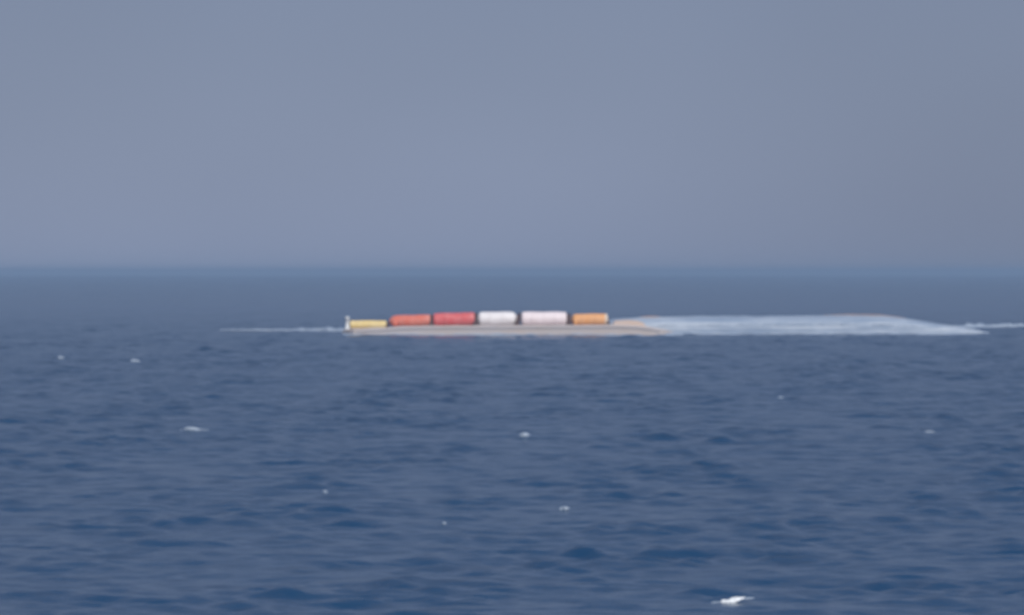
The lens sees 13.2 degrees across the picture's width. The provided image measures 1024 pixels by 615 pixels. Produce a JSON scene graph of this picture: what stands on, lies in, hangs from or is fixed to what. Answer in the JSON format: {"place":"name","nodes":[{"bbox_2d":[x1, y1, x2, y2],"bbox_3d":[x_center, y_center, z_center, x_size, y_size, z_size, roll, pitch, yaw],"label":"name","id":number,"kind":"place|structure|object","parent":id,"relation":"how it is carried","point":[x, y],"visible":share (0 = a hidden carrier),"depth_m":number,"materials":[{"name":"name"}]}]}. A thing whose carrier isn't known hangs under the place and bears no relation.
{"place":"outdoors","nodes":[
{"label":"outdoors","id":0,"kind":"place"},
{"bbox_2d":[0,276,1023,614],"bbox_3d":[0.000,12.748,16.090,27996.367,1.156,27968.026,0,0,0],"label":"sea","id":1,"kind":"structure","parent":0,"point":[808,474],"depth_m":315.55,"materials":[{"name":"blue liquid"}]},
{"bbox_2d":[183,426,203,429],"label":"whitecap","id":2,"kind":"object","parent":1,"relation":"on","point":[190,428],"visible":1,"depth_m":356.47,"materials":[{"name":"liquid"}]},
{"bbox_2d":[220,327,344,331],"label":"foam streak","id":3,"kind":"object","parent":1,"relation":"on","point":[340,329],"visible":0.98,"depth_m":953.15,"materials":[{"name":"white liquid"}]},
{"bbox_2d":[342,313,672,334],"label":"barge","id":4,"kind":"object","parent":1,"relation":"on","point":[619,327],"visible":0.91,"depth_m":894.84,"materials":[{"name":"grey paint"}]},
{"bbox_2d":[349,320,386,328],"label":"inflated float","id":5,"kind":"object","parent":4,"relation":"on","point":[367,324],"visible":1,"depth_m":899.09,"materials":[{"name":"yellow plastic"}]},
{"bbox_2d":[389,314,429,326],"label":"inflated float","id":6,"kind":"object","parent":4,"relation":"on","point":[409,320],"visible":1,"depth_m":898.85,"materials":[{"name":"plastic"}]},
{"bbox_2d":[433,312,474,324],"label":"inflated float","id":7,"kind":"object","parent":4,"relation":"on","point":[462,318],"visible":1,"depth_m":898.65,"materials":[{"name":"plastic"}]},
{"bbox_2d":[478,311,516,324],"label":"inflated float","id":8,"kind":"object","parent":4,"relation":"on","point":[497,318],"visible":1,"depth_m":898.62,"materials":[{"name":"white plastic"}]},
{"bbox_2d":[521,311,566,324],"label":"inflated float","id":9,"kind":"object","parent":4,"relation":"on","point":[543,318],"visible":1,"depth_m":898.59,"materials":[{"name":"white plastic"}]},
{"bbox_2d":[571,313,607,324],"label":"inflated float","id":10,"kind":"object","parent":4,"relation":"on","point":[589,319],"visible":1,"depth_m":898.84,"materials":[{"name":"orange plastic"}]},
{"bbox_2d":[343,333,683,335],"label":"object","id":11,"kind":"object","parent":1,"relation":"on","point":[518,334],"visible":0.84,"depth_m":893.81,"materials":[{"name":"liquid"}]},
{"bbox_2d":[711,597,751,602],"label":"whitecap","id":12,"kind":"object","parent":1,"relation":"on","point":[734,599],"visible":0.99,"depth_m":170.00,"materials":[{"name":"white liquid"}]},
{"bbox_2d":[609,314,988,333],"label":"hull","id":13,"kind":"object","parent":1,"relation":"on","point":[850,323],"visible":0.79,"depth_m":908.28,"materials":[{"name":"paint"}]},
{"bbox_2d":[673,332,965,334],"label":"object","id":14,"kind":"object","parent":1,"relation":"on","point":[807,333],"visible":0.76,"depth_m":906.92,"materials":[{"name":"liquid"}]},
{"bbox_2d":[954,323,1023,327],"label":"foam streak","id":15,"kind":"object","parent":1,"relation":"on","point":[970,325],"visible":0.77,"depth_m":1014.18,"materials":[{"name":"white liquid"}]},
{"bbox_2d":[0,0,1023,275],"label":"sky","id":16,"kind":"structure","parent":0,"point":[138,137],"materials":[{"name":"blue"}]}
]}

